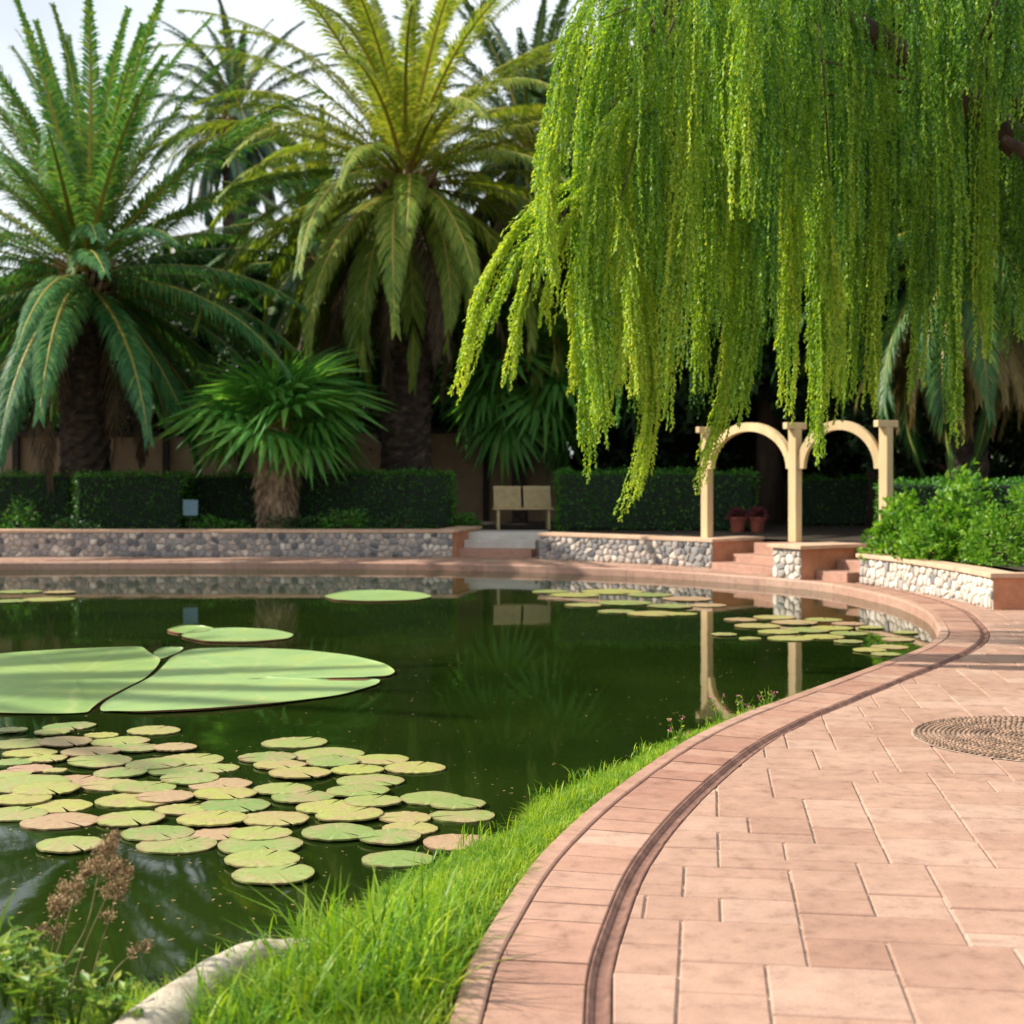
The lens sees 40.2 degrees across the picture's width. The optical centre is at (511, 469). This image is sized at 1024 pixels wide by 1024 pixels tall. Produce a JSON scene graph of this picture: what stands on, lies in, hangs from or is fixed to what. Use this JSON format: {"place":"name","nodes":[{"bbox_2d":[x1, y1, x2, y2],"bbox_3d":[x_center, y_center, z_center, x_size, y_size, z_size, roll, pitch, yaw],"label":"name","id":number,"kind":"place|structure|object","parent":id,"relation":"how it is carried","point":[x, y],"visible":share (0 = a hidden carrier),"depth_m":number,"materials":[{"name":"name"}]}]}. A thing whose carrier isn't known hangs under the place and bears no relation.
{"place":"outdoors","nodes":[
{"label":"outdoors","id":0,"kind":"place"},
{"bbox_2d":[16,691,802,1023],"bbox_3d":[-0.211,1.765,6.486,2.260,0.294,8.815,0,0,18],"label":"bank","id":1,"kind":"object","parent":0,"point":[443,1012],"depth_m":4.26,"materials":[{"name":"green plant"}]},
{"bbox_2d":[114,938,322,1023],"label":"curved stone","id":2,"kind":"object","parent":1,"relation":"on","point":[171,995],"visible":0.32,"depth_m":4.36,"materials":[{"name":"stone"}]},
{"bbox_2d":[0,569,936,1023],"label":"pond water","id":3,"kind":"structure","parent":0,"point":[514,685],"depth_m":10.82,"materials":[{"name":"liquid"}]},
{"bbox_2d":[0,806,47,821],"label":"lily pad","id":4,"kind":"object","parent":3,"relation":"on","point":[13,814],"visible":1,"depth_m":6.95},
{"bbox_2d":[0,774,70,793],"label":"lily pad","id":5,"kind":"object","parent":3,"relation":"on","point":[7,783],"visible":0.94,"depth_m":7.69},
{"bbox_2d":[10,781,79,795],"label":"lily pad","id":6,"kind":"object","parent":3,"relation":"on","point":[40,788],"visible":1,"depth_m":7.45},
{"bbox_2d":[19,812,97,830],"bbox_3d":[-2.202,1.715,6.832,0.379,0.013,0.326,0,0,0],"label":"lily pad","id":7,"kind":"object","parent":3,"relation":"on","point":[53,821],"visible":1,"depth_m":6.81,"materials":[{"name":"plant"}]},
{"bbox_2d":[28,799,92,813],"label":"lily pad","id":8,"kind":"object","parent":3,"relation":"on","point":[54,806],"visible":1,"depth_m":7.13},
{"bbox_2d":[36,836,103,853],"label":"lily pad","id":9,"kind":"object","parent":3,"relation":"on","point":[60,845],"visible":0.94,"depth_m":6.35,"materials":[{"name":"plant"}]},
{"bbox_2d":[0,646,159,713],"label":"giant lily pad","id":10,"kind":"object","parent":3,"relation":"on","point":[67,681],"visible":1,"depth_m":11.61,"materials":[{"name":"plant"}]},
{"bbox_2d":[67,754,131,767],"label":"lily pad","id":11,"kind":"object","parent":3,"relation":"on","point":[104,760],"visible":1,"depth_m":8.17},
{"bbox_2d":[96,810,164,826],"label":"lily pad","id":12,"kind":"object","parent":3,"relation":"on","point":[124,819],"visible":0.99,"depth_m":6.83,"materials":[{"name":"plant"}]},
{"bbox_2d":[95,793,168,808],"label":"lily pad","id":13,"kind":"object","parent":3,"relation":"on","point":[124,800],"visible":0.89,"depth_m":7.20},
{"bbox_2d":[112,781,175,793],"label":"lily pad","id":14,"kind":"object","parent":3,"relation":"on","point":[138,787],"visible":0.99,"depth_m":7.53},
{"bbox_2d":[121,825,194,841],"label":"lily pad","id":15,"kind":"object","parent":3,"relation":"on","point":[147,833],"visible":0.99,"depth_m":6.58,"materials":[{"name":"plant"}]},
{"bbox_2d":[135,790,193,803],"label":"lily pad","id":16,"kind":"object","parent":3,"relation":"on","point":[167,796],"visible":1,"depth_m":7.29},
{"bbox_2d":[136,836,216,854],"bbox_3d":[-1.533,1.715,6.406,0.367,0.014,0.315,0,-1,0],"label":"lily pad","id":17,"kind":"object","parent":3,"relation":"on","point":[172,846],"visible":1,"depth_m":6.37,"materials":[{"name":"plant"}]},
{"bbox_2d":[160,771,218,784],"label":"lily pad","id":18,"kind":"object","parent":3,"relation":"on","point":[192,778],"visible":1,"depth_m":7.73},
{"bbox_2d":[176,810,247,826],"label":"lily pad","id":19,"kind":"object","parent":3,"relation":"on","point":[210,818],"visible":1,"depth_m":6.80,"materials":[{"name":"plant"}]},
{"bbox_2d":[193,787,256,799],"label":"lily pad","id":20,"kind":"object","parent":3,"relation":"on","point":[218,793],"visible":1,"depth_m":7.35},
{"bbox_2d":[200,798,270,812],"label":"lily pad","id":21,"kind":"object","parent":3,"relation":"on","point":[252,804],"visible":0.96,"depth_m":7.12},
{"bbox_2d":[181,628,292,642],"bbox_3d":[-2.843,1.707,14.506,1.160,0.016,1.229,0,0,0],"label":"giant lily pad","id":22,"kind":"object","parent":3,"relation":"on","point":[235,635],"visible":1,"depth_m":14.50,"materials":[{"name":"plant"}]},
{"bbox_2d":[100,648,394,711],"bbox_3d":[-2.036,1.703,11.646,2.097,0.016,3.575,0,0,0],"label":"giant lily pad","id":23,"kind":"object","parent":3,"relation":"on","point":[202,679],"visible":1,"depth_m":11.38,"materials":[{"name":"plant"}]},
{"bbox_2d":[217,836,302,855],"bbox_3d":[-1.148,1.709,6.375,0.388,0.013,0.333,0,1,0],"label":"lily pad","id":24,"kind":"object","parent":3,"relation":"on","point":[232,845],"visible":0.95,"depth_m":6.36,"materials":[{"name":"plant"}]},
{"bbox_2d":[229,826,291,840],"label":"lily pad","id":25,"kind":"object","parent":3,"relation":"on","point":[255,833],"visible":1,"depth_m":6.53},
{"bbox_2d":[224,849,299,867],"bbox_3d":[-1.091,1.702,6.130,0.330,0.013,0.283,1,0,0],"label":"lily pad","id":26,"kind":"object","parent":3,"relation":"on","point":[255,858],"visible":1,"depth_m":6.11,"materials":[{"name":"plant"}]},
{"bbox_2d":[231,863,314,884],"bbox_3d":[-1.009,1.706,5.918,0.349,0.013,0.300,-1,0,0],"label":"lily pad","id":27,"kind":"object","parent":3,"relation":"on","point":[296,873],"visible":0.98,"depth_m":5.88,"materials":[{"name":"plant"}]},
{"bbox_2d":[243,811,308,826],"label":"lily pad","id":28,"kind":"object","parent":3,"relation":"on","point":[266,818],"visible":1,"depth_m":6.81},
{"bbox_2d":[261,737,326,748],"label":"lily pad","id":29,"kind":"object","parent":3,"relation":"on","point":[291,742],"visible":1,"depth_m":8.77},
{"bbox_2d":[268,767,331,778],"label":"lily pad","id":30,"kind":"object","parent":3,"relation":"on","point":[296,773],"visible":1,"depth_m":7.84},
{"bbox_2d":[301,823,373,841],"bbox_3d":[-0.819,1.706,6.598,0.343,0.012,0.295,0,0,0],"label":"lily pad","id":31,"kind":"object","parent":3,"relation":"on","point":[329,832],"visible":0.99,"depth_m":6.58,"materials":[{"name":"plant"}]},
{"bbox_2d":[315,807,382,821],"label":"lily pad","id":32,"kind":"object","parent":3,"relation":"on","point":[349,815],"visible":1,"depth_m":6.89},
{"bbox_2d":[326,784,389,796],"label":"lily pad","id":33,"kind":"object","parent":3,"relation":"on","point":[350,790],"visible":1,"depth_m":7.41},
{"bbox_2d":[336,774,404,786],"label":"lily pad","id":34,"kind":"object","parent":3,"relation":"on","point":[366,779],"visible":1,"depth_m":7.70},
{"bbox_2d":[344,795,401,807],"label":"lily pad","id":35,"kind":"object","parent":3,"relation":"on","point":[366,801],"visible":1,"depth_m":7.17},
{"bbox_2d":[325,590,430,601],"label":"giant lily pad","id":36,"kind":"object","parent":3,"relation":"on","point":[373,595],"visible":1,"depth_m":19.07,"materials":[{"name":"plant"}]},
{"bbox_2d":[358,828,420,845],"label":"lily pad","id":37,"kind":"object","parent":3,"relation":"on","point":[391,836],"visible":1,"depth_m":6.47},
{"bbox_2d":[361,850,432,868],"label":"lily pad","id":38,"kind":"object","parent":3,"relation":"on","point":[390,859],"visible":0.88,"depth_m":6.16,"materials":[{"name":"plant"}]},
{"bbox_2d":[384,761,445,773],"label":"lily pad","id":39,"kind":"object","parent":3,"relation":"on","point":[409,767],"visible":1,"depth_m":8.03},
{"bbox_2d":[423,834,488,851],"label":"lily pad","id":40,"kind":"object","parent":3,"relation":"on","point":[446,841],"visible":0.59,"depth_m":6.43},
{"bbox_2d":[430,796,485,809],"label":"lily pad","id":41,"kind":"object","parent":3,"relation":"on","point":[452,803],"visible":1,"depth_m":7.13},
{"bbox_2d":[429,809,494,823],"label":"lily pad","id":42,"kind":"object","parent":3,"relation":"on","point":[471,815],"visible":1,"depth_m":6.92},
{"bbox_2d":[0,0,1014,457],"label":"sky","id":43,"kind":"structure","parent":0,"point":[259,13],"materials":[{"name":"white"}]},
{"bbox_2d":[0,539,1023,1023],"bbox_3d":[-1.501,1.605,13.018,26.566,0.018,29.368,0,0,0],"label":"paved path","id":44,"kind":"structure","parent":0,"point":[946,973],"depth_m":5.51,"materials":[{"name":"pink stone"}]},
{"bbox_2d":[0,526,481,556],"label":"stone wall","id":45,"kind":"structure","parent":44,"relation":"on","point":[445,542],"depth_m":25.73,"materials":[{"name":"stone"}]},
{"bbox_2d":[457,530,549,557],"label":"garden steps","id":46,"kind":"structure","parent":44,"relation":"on","point":[504,543],"depth_m":26.11,"materials":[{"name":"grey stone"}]},
{"bbox_2d":[538,532,764,567],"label":"stone wall","id":47,"kind":"structure","parent":44,"relation":"on","point":[663,550],"depth_m":23.81,"materials":[{"name":"stone"}]},
{"bbox_2d":[712,541,866,574],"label":"garden steps","id":48,"kind":"structure","parent":44,"relation":"on","point":[759,560],"depth_m":22.34,"materials":[{"name":"pink stone"}]},
{"bbox_2d":[767,541,866,579],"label":"stone pier","id":49,"kind":"structure","parent":44,"relation":"on","point":[802,561],"depth_m":20.59,"materials":[{"name":"stone"}]},
{"bbox_2d":[816,548,895,582],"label":"garden steps","id":50,"kind":"structure","parent":44,"relation":"on","point":[846,570],"depth_m":20.27,"materials":[{"name":"stone"}]},
{"bbox_2d":[856,553,1023,609],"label":"stone wall","id":51,"kind":"structure","parent":44,"relation":"on","point":[989,588],"depth_m":17.30,"materials":[{"name":"stone"}]},
{"bbox_2d":[911,715,1023,760],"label":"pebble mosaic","id":52,"kind":"object","parent":44,"relation":"on","point":[998,737],"visible":1,"depth_m":8.38},
{"bbox_2d":[1,519,1023,571],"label":"terrace ground","id":53,"kind":"structure","parent":0,"point":[836,533],"depth_m":26.43,"materials":[{"name":"stone"}]},
{"bbox_2d":[0,495,50,528],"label":"garden shrub","id":54,"kind":"object","parent":53,"relation":"on","point":[12,519],"visible":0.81,"depth_m":26.63,"materials":[{"name":"green plant"}]},
{"bbox_2d":[0,467,73,528],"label":"clipped hedge","id":55,"kind":"object","parent":53,"relation":"on","point":[50,506],"visible":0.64,"depth_m":28.05,"materials":[{"name":"green plant"}]},
{"bbox_2d":[70,467,195,528],"bbox_3d":[-7.496,0.587,27.712,2.505,1.310,1.105,0,0,0],"label":"clipped hedge","id":56,"kind":"object","parent":53,"relation":"on","point":[105,500],"visible":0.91,"depth_m":27.35,"materials":[{"name":"green plant"}]},
{"bbox_2d":[33,335,238,431],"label":"broadleaf tree","id":57,"kind":"object","parent":53,"relation":"on","point":[154,419],"visible":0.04,"depth_m":34.85,"materials":[{"name":"green plant"}]},
{"bbox_2d":[0,432,330,476],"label":"plaster wall","id":58,"kind":"structure","parent":53,"relation":"on","point":[161,454],"depth_m":31.77,"materials":[{"name":"paint"}]},
{"bbox_2d":[0,0,373,528],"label":"date palm","id":59,"kind":"object","parent":53,"relation":"on","point":[75,321],"visible":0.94,"depth_m":27.60,"materials":[{"name":"green plant"}]},
{"bbox_2d":[112,229,262,431],"bbox_3d":[-8.751,-2.479,37.450,6.060,7.552,6.757,0,0,31],"label":"broadleaf tree","id":60,"kind":"object","parent":53,"relation":"on","point":[204,264],"visible":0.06,"depth_m":35.75,"materials":[{"name":"green plant"}]},
{"bbox_2d":[135,0,351,246],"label":"date palm","id":61,"kind":"object","parent":53,"relation":"on","point":[234,71],"visible":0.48,"depth_m":45.51,"materials":[{"name":"green plant"}]},
{"bbox_2d":[187,469,300,528],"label":"clipped hedge","id":62,"kind":"object","parent":53,"relation":"on","point":[229,497],"visible":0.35,"depth_m":28.25,"materials":[{"name":"green plant"}]},
{"bbox_2d":[157,330,362,465],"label":"broadleaf tree","id":63,"kind":"object","parent":53,"relation":"on","point":[255,359],"visible":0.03,"depth_m":33.22,"materials":[{"name":"green plant"}]},
{"bbox_2d":[150,344,398,528],"bbox_3d":[-4.568,-0.569,26.998,4.818,3.967,4.604,0,0,0],"label":"fan palm","id":64,"kind":"object","parent":53,"relation":"on","point":[252,415],"visible":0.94,"depth_m":26.37,"materials":[{"name":"green plant"}]},
{"bbox_2d":[192,239,377,424],"bbox_3d":[-5.253,-2.630,37.192,6.284,7.827,6.570,0,0,4],"label":"broadleaf tree","id":65,"kind":"object","parent":53,"relation":"on","point":[241,303],"visible":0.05,"depth_m":35.32,"materials":[{"name":"green plant"}]},
{"bbox_2d":[172,100,466,402],"bbox_3d":[-4.484,-3.907,34.968,7.685,10.275,7.561,0,0,-29],"label":"date palm","id":66,"kind":"object","parent":53,"relation":"on","point":[287,281],"visible":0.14,"depth_m":34.16,"materials":[{"name":"green plant"}]},
{"bbox_2d":[313,505,371,528],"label":"garden shrub","id":67,"kind":"object","parent":53,"relation":"on","point":[342,521],"visible":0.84,"depth_m":26.54,"materials":[{"name":"green plant"}]},
{"bbox_2d":[296,465,458,528],"bbox_3d":[-2.716,0.551,27.990,3.362,1.353,1.102,0,0,0],"label":"clipped hedge","id":68,"kind":"object","parent":53,"relation":"on","point":[429,496],"visible":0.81,"depth_m":27.65,"materials":[{"name":"green plant"}]},
{"bbox_2d":[297,335,467,472],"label":"broadleaf tree","id":69,"kind":"object","parent":53,"relation":"on","point":[376,417],"visible":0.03,"depth_m":33.70,"materials":[{"name":"green plant"}]},
{"bbox_2d":[134,0,637,473],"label":"date palm","id":70,"kind":"object","parent":53,"relation":"on","point":[416,245],"visible":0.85,"depth_m":28.27,"materials":[{"name":"green plant"}]},
{"bbox_2d":[362,507,425,528],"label":"garden shrub","id":71,"kind":"object","parent":53,"relation":"on","point":[392,523],"visible":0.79,"depth_m":26.54,"materials":[{"name":"green plant"}]},
{"bbox_2d":[334,428,562,520],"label":"plaster wall","id":72,"kind":"structure","parent":53,"relation":"on","point":[475,494],"depth_m":32.27,"materials":[{"name":"paint"}]},
{"bbox_2d":[373,0,633,315],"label":"date palm","id":73,"kind":"object","parent":53,"relation":"on","point":[520,95],"visible":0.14,"depth_m":34.10,"materials":[{"name":"green plant"}]},
{"bbox_2d":[492,486,553,529],"bbox_3d":[0.217,0.755,27.966,1.200,0.859,0.783,0,0,-3],"label":"slatted bench","id":74,"kind":"object","parent":53,"relation":"on","point":[511,506],"visible":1,"depth_m":28.16,"materials":[{"name":"wood"}]},
{"bbox_2d":[431,351,620,473],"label":"broadleaf tree","id":75,"kind":"object","parent":53,"relation":"on","point":[574,463],"visible":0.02,"depth_m":34.31,"materials":[{"name":"green plant"}]},
{"bbox_2d":[428,287,628,523],"bbox_3d":[0.089,-1.447,30.851,5.594,5.353,5.374,0,0,0],"label":"fan palm","id":76,"kind":"object","parent":53,"relation":"on","point":[513,425],"visible":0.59,"depth_m":30.03,"materials":[{"name":"green plant"}]},
{"bbox_2d":[518,266,679,463],"bbox_3d":[3.320,-2.447,34.709,6.698,7.486,6.007,0,0,-12],"label":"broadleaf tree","id":77,"kind":"object","parent":53,"relation":"on","point":[614,443],"visible":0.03,"depth_m":33.89,"materials":[{"name":"green plant"}]},
{"bbox_2d":[577,296,714,469],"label":"fan palm","id":78,"kind":"object","parent":53,"relation":"on","point":[625,401],"visible":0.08,"depth_m":31.10,"materials":[{"name":"green plant"}]},
{"bbox_2d":[550,464,761,530],"bbox_3d":[2.812,0.561,27.597,4.152,1.359,1.130,0,0,0],"label":"clipped hedge","id":79,"kind":"object","parent":53,"relation":"on","point":[669,499],"visible":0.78,"depth_m":27.25,"materials":[{"name":"green plant"}]},
{"bbox_2d":[575,386,756,473],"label":"broadleaf tree","id":80,"kind":"object","parent":53,"relation":"on","point":[668,455],"visible":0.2,"depth_m":32.44,"materials":[{"name":"green plant"}]},
{"bbox_2d":[525,0,916,524],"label":"broadleaf tree","id":81,"kind":"object","parent":53,"relation":"on","point":[769,461],"visible":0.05,"depth_m":29.91,"materials":[{"name":"green plant"}]},
{"bbox_2d":[653,219,868,466],"bbox_3d":[5.652,-2.501,30.723,6.347,7.561,6.070,0,0,-6],"label":"broadleaf tree","id":82,"kind":"object","parent":53,"relation":"on","point":[801,395],"visible":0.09,"depth_m":29.37,"materials":[{"name":"green plant"}]},
{"bbox_2d":[695,347,866,518],"bbox_3d":[6.409,-1.138,33.913,4.597,4.880,5.208,0,0,35],"label":"broadleaf tree","id":83,"kind":"object","parent":53,"relation":"on","point":[829,467],"visible":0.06,"depth_m":33.14,"materials":[{"name":"green plant"}]},
{"bbox_2d":[696,420,897,551],"bbox_3d":[4.207,0.220,21.824,0.763,1.960,3.983,0,0,-34],"label":"timber pergola","id":84,"kind":"object","parent":53,"relation":"on","point":[795,451],"visible":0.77,"depth_m":21.28,"materials":[{"name":"wood"}]},
{"bbox_2d":[631,0,1018,525],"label":"broadleaf tree","id":85,"kind":"object","parent":53,"relation":"on","point":[871,496],"depth_m":29.35,"materials":[{"name":"green plant"}]},
{"bbox_2d":[802,471,899,525],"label":"clipped hedge","id":86,"kind":"object","parent":53,"relation":"on","point":[834,501],"visible":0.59,"depth_m":29.55,"materials":[{"name":"green plant"}]},
{"bbox_2d":[768,42,1023,483],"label":"date palm","id":87,"kind":"object","parent":53,"relation":"on","point":[987,387],"visible":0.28,"depth_m":23.42,"materials":[{"name":"green plant"}]},
{"bbox_2d":[856,485,941,561],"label":"leafy bush","id":88,"kind":"object","parent":53,"relation":"on","point":[886,532],"visible":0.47,"depth_m":19.48,"materials":[{"name":"green plant"}]},
{"bbox_2d":[840,361,1023,487],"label":"broadleaf tree","id":89,"kind":"object","parent":53,"relation":"on","point":[998,468],"visible":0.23,"depth_m":26.55,"materials":[{"name":"green plant"}]},
{"bbox_2d":[892,514,979,566],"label":"leafy bush","id":90,"kind":"object","parent":53,"relation":"on","point":[930,544],"visible":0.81,"depth_m":18.43,"materials":[{"name":"green plant"}]},
{"bbox_2d":[872,473,1023,542],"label":"clipped hedge","id":91,"kind":"object","parent":53,"relation":"on","point":[924,489],"visible":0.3,"depth_m":21.65,"materials":[{"name":"green plant"}]},
{"bbox_2d":[897,459,1006,559],"bbox_3d":[6.027,0.579,18.865,1.402,1.527,1.350,0,0,-39],"label":"leafy bush","id":92,"kind":"object","parent":53,"relation":"on","point":[950,506],"visible":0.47,"depth_m":18.72,"materials":[{"name":"green plant"}]},
{"bbox_2d":[953,501,1023,566],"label":"leafy bush","id":93,"kind":"object","parent":53,"relation":"on","point":[1015,536],"visible":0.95,"depth_m":17.47,"materials":[{"name":"green plant"}]},
{"bbox_2d":[482,632,989,1023],"bbox_3d":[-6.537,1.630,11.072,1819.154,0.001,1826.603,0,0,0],"label":"ground","id":94,"kind":"structure","parent":0,"point":[504,951],"depth_m":4.43,"materials":[{"name":"soil"}]},
{"bbox_2d":[0,561,948,1023],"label":"pond rim kerb","id":95,"kind":"structure","parent":94,"relation":"on","point":[516,905],"depth_m":11.63,"materials":[{"name":"stone"}]},
{"bbox_2d":[4,560,980,1023],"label":"coping brick band","id":96,"kind":"object","parent":94,"relation":"on","point":[542,976],"visible":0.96,"depth_m":5.80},
{"bbox_2d":[0,561,989,1023],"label":"drain channel","id":97,"kind":"object","parent":94,"relation":"on","point":[600,987],"visible":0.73,"depth_m":5.77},
{"bbox_2d":[447,0,1023,522],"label":"weeping willow","id":98,"kind":"object","parent":94,"relation":"on","point":[965,124],"visible":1,"depth_m":12.00,"materials":[{"name":"green plant"}]},
{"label":"near bank","id":99,"kind":"structure","parent":0,"visible":0},
{"bbox_2d":[0,928,45,1006],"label":"leafy weed","id":100,"kind":"object","parent":99,"relation":"on","point":[5,949],"visible":0.62,"depth_m":4.39,"materials":[{"name":"green plant"}]},
{"bbox_2d":[0,942,68,1023],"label":"leafy weed","id":101,"kind":"object","parent":99,"relation":"on","point":[33,992],"visible":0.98,"depth_m":4.14,"materials":[{"name":"green plant"}]},
{"bbox_2d":[6,916,84,1021],"bbox_3d":[-1.429,1.527,4.280,0.179,0.328,0.199,0,0,-37],"label":"leafy weed","id":102,"kind":"object","parent":99,"relation":"on","point":[47,999],"visible":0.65,"depth_m":4.28,"materials":[{"name":"green plant"}]},
{"bbox_2d":[22,852,104,970],"bbox_3d":[-1.558,1.596,4.702,0.398,0.639,0.110,0,0,0],"label":"seed head weed","id":103,"kind":"object","parent":99,"relation":"on","point":[55,902],"visible":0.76,"depth_m":4.70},
{"bbox_2d":[43,956,112,1023],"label":"leafy weed","id":104,"kind":"object","parent":99,"relation":"on","point":[72,1005],"visible":0.84,"depth_m":4.17,"materials":[{"name":"green plant"}]},
{"bbox_2d":[49,826,122,984],"bbox_3d":[-1.432,1.506,4.556,0.342,0.696,0.094,0,0,0],"label":"seed head weed","id":105,"kind":"object","parent":99,"relation":"on","point":[108,847],"visible":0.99,"depth_m":4.55,"materials":[{"name":"plant"}]},
{"bbox_2d":[71,853,130,992],"bbox_3d":[-1.368,1.564,4.585,0.230,0.619,0.093,0,0,-13],"label":"seed head weed","id":106,"kind":"object","parent":99,"relation":"on","point":[118,867],"visible":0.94,"depth_m":4.60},
{"bbox_2d":[79,971,140,1023],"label":"leafy weed","id":107,"kind":"object","parent":99,"relation":"on","point":[117,1001],"visible":0.99,"depth_m":4.07,"materials":[{"name":"green plant"}]},
{"bbox_2d":[91,859,136,982],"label":"seed head weed","id":108,"kind":"object","parent":99,"relation":"on","point":[122,884],"visible":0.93,"depth_m":4.67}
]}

